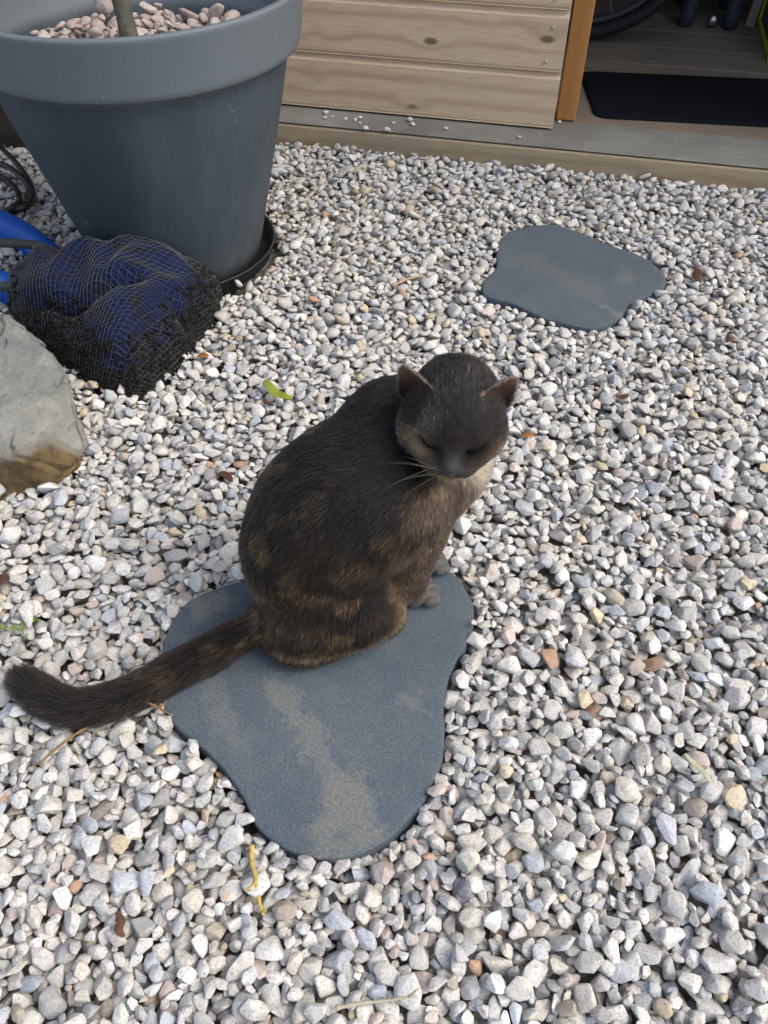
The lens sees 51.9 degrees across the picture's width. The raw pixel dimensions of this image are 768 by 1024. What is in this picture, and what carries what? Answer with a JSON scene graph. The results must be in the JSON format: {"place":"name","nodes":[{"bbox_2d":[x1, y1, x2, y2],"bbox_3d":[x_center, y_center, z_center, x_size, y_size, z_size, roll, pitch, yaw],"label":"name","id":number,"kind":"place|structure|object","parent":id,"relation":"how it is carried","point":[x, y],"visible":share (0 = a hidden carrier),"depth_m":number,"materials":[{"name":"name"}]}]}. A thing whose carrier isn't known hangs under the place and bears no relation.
{"place":"outdoors","nodes":[
{"label":"outdoors","id":0,"kind":"place"},
{"bbox_2d":[0,141,767,1023],"bbox_3d":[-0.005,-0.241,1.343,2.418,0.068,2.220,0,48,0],"label":"gravel","id":1,"kind":"structure","parent":0,"point":[222,869],"depth_m":0.97,"materials":[{"name":"grey gravel"}]},
{"bbox_2d":[0,573,9,584],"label":"brown leaf","id":2,"kind":"object","parent":1,"relation":"on","point":[4,578],"visible":1,"depth_m":1.02,"materials":[{"name":"brown plant"}]},
{"bbox_2d":[0,105,27,161],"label":"timber sleeper","id":3,"kind":"object","parent":1,"relation":"on","point":[9,136],"depth_m":1.88,"materials":[{"name":"brown wood"}]},
{"bbox_2d":[0,144,35,214],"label":"black cable","id":4,"kind":"object","parent":1,"relation":"on","point":[17,206],"visible":0.94,"depth_m":1.74,"materials":[{"name":"black rubber"}]},
{"bbox_2d":[0,612,40,638],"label":"weed sprig","id":5,"kind":"object","parent":1,"relation":"on","point":[15,626],"visible":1,"depth_m":0.98,"materials":[{"name":"green plant"}]},
{"bbox_2d":[0,209,60,304],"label":"corrugated hose","id":6,"kind":"object","parent":1,"relation":"on","point":[13,226],"visible":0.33,"depth_m":1.56,"materials":[{"name":"blue plastic"}]},
{"bbox_2d":[0,314,88,499],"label":"boulder","id":7,"kind":"object","parent":1,"relation":"on","point":[43,438],"visible":0.98,"depth_m":1.14,"materials":[{"name":"stone"}]},
{"bbox_2d":[38,706,143,765],"bbox_3d":[-0.325,0.241,0.877,0.126,0.009,0.016,-27,53,-22],"label":"twig","id":8,"kind":"object","parent":1,"relation":"on","point":[51,752],"visible":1,"depth_m":0.86,"materials":[{"name":"brown wood"}]},
{"bbox_2d":[0,234,223,404],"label":"net bag","id":9,"kind":"object","parent":1,"relation":"on","point":[132,315],"visible":0.95,"depth_m":1.32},
{"bbox_2d":[114,912,125,937],"bbox_3d":[-0.250,0.391,0.747,0.011,0.004,0.024,-8,49,-7],"label":"brown leaf","id":10,"kind":"object","parent":1,"relation":"on","point":[119,925],"visible":1,"depth_m":0.74,"materials":[{"name":"brown plant"}]},
{"bbox_2d":[146,701,172,715],"bbox_3d":[-0.252,0.218,0.892,0.039,0.007,0.012,20,51,17],"label":"twig","id":11,"kind":"object","parent":1,"relation":"on","point":[159,708],"visible":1,"depth_m":0.89,"materials":[{"name":"brown wood"}]},
{"bbox_2d":[197,353,208,356],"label":"rusty leaf","id":12,"kind":"object","parent":1,"relation":"on","point":[203,355],"visible":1,"depth_m":1.34,"materials":[{"name":"orange plant"}]},
{"bbox_2d":[219,471,232,481],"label":"brown leaf","id":13,"kind":"object","parent":1,"relation":"on","point":[227,476],"visible":1,"depth_m":1.15,"materials":[{"name":"brown plant"}]},
{"bbox_2d":[219,215,274,293],"bbox_3d":[-0.409,-0.530,1.585,0.383,0.042,0.383,0,48,0],"label":"pot saucer","id":14,"kind":"object","parent":1,"relation":"on","point":[257,265],"visible":0.2,"depth_m":1.55,"materials":[{"name":"plastic"}]},
{"bbox_2d":[0,0,302,281],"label":"plant pot","id":15,"kind":"object","parent":14,"relation":"on","point":[168,139],"visible":0.88,"depth_m":1.23,"materials":[{"name":"plastic"}]},
{"bbox_2d":[111,0,138,36],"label":"potted tree","id":16,"kind":"object","parent":15,"relation":"in","point":[126,24],"visible":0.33,"depth_m":1.28,"materials":[{"name":"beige plant"}]},
{"bbox_2d":[30,0,240,37],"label":"pot gravel","id":17,"kind":"structure","parent":15,"relation":"in","point":[94,26],"depth_m":1.40,"materials":[{"name":"grey gravel"}]},
{"bbox_2d":[245,844,266,915],"bbox_3d":[-0.129,0.362,0.777,0.016,0.014,0.069,-13,49,-11],"label":"straw stalk","id":18,"kind":"object","parent":1,"relation":"on","point":[251,854],"visible":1,"depth_m":0.78,"materials":[{"name":"yellow plant"}]},
{"bbox_2d":[263,399,273,405],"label":"twig","id":19,"kind":"object","parent":1,"relation":"on","point":[265,401],"visible":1,"depth_m":1.26,"materials":[{"name":"brown plant"}]},
{"bbox_2d":[264,379,292,399],"bbox_3d":[-0.175,-0.194,1.266,0.068,0.009,0.022,36,57,28],"label":"leaf","id":20,"kind":"object","parent":1,"relation":"on","point":[272,389],"visible":1,"depth_m":1.27,"materials":[{"name":"plant"}]},
{"bbox_2d":[162,572,473,872],"bbox_3d":[-0.078,0.220,0.940,0.386,0.045,0.393,0,48,0],"label":"stepping stone","id":21,"kind":"object","parent":1,"relation":"on","point":[341,759],"visible":0.75,"depth_m":0.89,"materials":[{"name":"stone"}]},
{"bbox_2d":[1,351,519,731],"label":"cat","id":22,"kind":"object","parent":21,"relation":"on","point":[364,497],"visible":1,"depth_m":0.81},
{"bbox_2d":[335,988,419,1010],"bbox_3d":[-0.005,0.438,0.702,0.077,0.009,0.012,-7,48,-6],"label":"dry stem","id":23,"kind":"object","parent":1,"relation":"on","point":[338,1007],"visible":1,"depth_m":0.70,"materials":[{"name":"beige plant"}]},
{"bbox_2d":[392,275,424,287],"bbox_3d":[0.046,-0.441,1.502,0.071,0.008,0.010,-21,51,-18],"label":"twig","id":24,"kind":"object","parent":1,"relation":"on","point":[402,281],"visible":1,"depth_m":1.50,"materials":[{"name":"beige wood"}]},
{"bbox_2d":[276,0,767,201],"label":"wooden shed","id":25,"kind":"structure","parent":1,"relation":"on","point":[484,81],"depth_m":1.84,"materials":[{"name":"brown wood"}]},
{"bbox_2d":[567,0,670,39],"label":"bicycle wheel","id":26,"kind":"object","parent":25,"relation":"on","point":[631,15],"visible":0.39,"depth_m":2.20,"materials":[{"name":"black rubber"}]},
{"bbox_2d":[582,71,767,126],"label":"door mat","id":27,"kind":"object","parent":25,"relation":"on","point":[686,99],"depth_m":1.97,"materials":[{"name":"black rubber"}]},
{"bbox_2d":[707,14,718,26],"bbox_3d":[0.973,-1.454,2.332,0.032,0.032,0.020,10,49,9],"label":"castor","id":28,"kind":"object","parent":25,"relation":"on","point":[712,20],"visible":1,"depth_m":2.33,"materials":[{"name":"metal"}]},
{"bbox_2d":[745,0,762,27],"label":"pale batten","id":29,"kind":"object","parent":25,"relation":"on","point":[753,13],"visible":1,"depth_m":2.32,"materials":[{"name":"grey wood"}]},
{"bbox_2d":[522,433,535,436],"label":"rusty leaf","id":30,"kind":"object","parent":1,"relation":"on","point":[529,434],"visible":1,"depth_m":1.21,"materials":[{"name":"orange plant"}]},
{"bbox_2d":[480,225,665,345],"bbox_3d":[0.345,-0.445,1.538,0.345,0.045,0.320,32,56,26],"label":"stepping stone","id":31,"kind":"object","parent":1,"relation":"on","point":[563,277],"visible":0.91,"depth_m":1.51,"materials":[{"name":"stone"}]},
{"bbox_2d":[615,394,628,399],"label":"brown leaf","id":32,"kind":"object","parent":1,"relation":"on","point":[622,397],"visible":1,"depth_m":1.27,"materials":[{"name":"brown plant"}]},
{"bbox_2d":[692,266,701,282],"bbox_3d":[0.600,-0.457,1.513,0.018,0.004,0.058,10,49,9],"label":"brown leaf","id":33,"kind":"object","parent":1,"relation":"on","point":[697,274],"visible":1,"depth_m":1.51,"materials":[{"name":"brown plant"}]},
{"bbox_2d":[684,753,711,782],"bbox_3d":[0.338,0.274,0.846,0.007,0.005,0.039,-23,52,-20],"label":"grass blade","id":34,"kind":"object","parent":1,"relation":"on","point":[699,768],"depth_m":0.85,"materials":[{"name":"beige plant"}]},
{"bbox_2d":[726,332,734,342],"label":"brown leaf","id":35,"kind":"object","parent":1,"relation":"on","point":[728,338],"visible":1,"depth_m":1.37,"materials":[{"name":"brown plant"}]},
{"bbox_2d":[677,0,744,29],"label":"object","id":36,"kind":"object","parent":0,"point":[731,15],"visible":1,"depth_m":2.31,"materials":[{"name":"blue plastic"}]},
{"bbox_2d":[756,0,767,61],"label":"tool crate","id":37,"kind":"object","parent":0,"point":[762,20],"visible":1,"depth_m":2.29,"materials":[{"name":"yellow plastic"}]}
]}

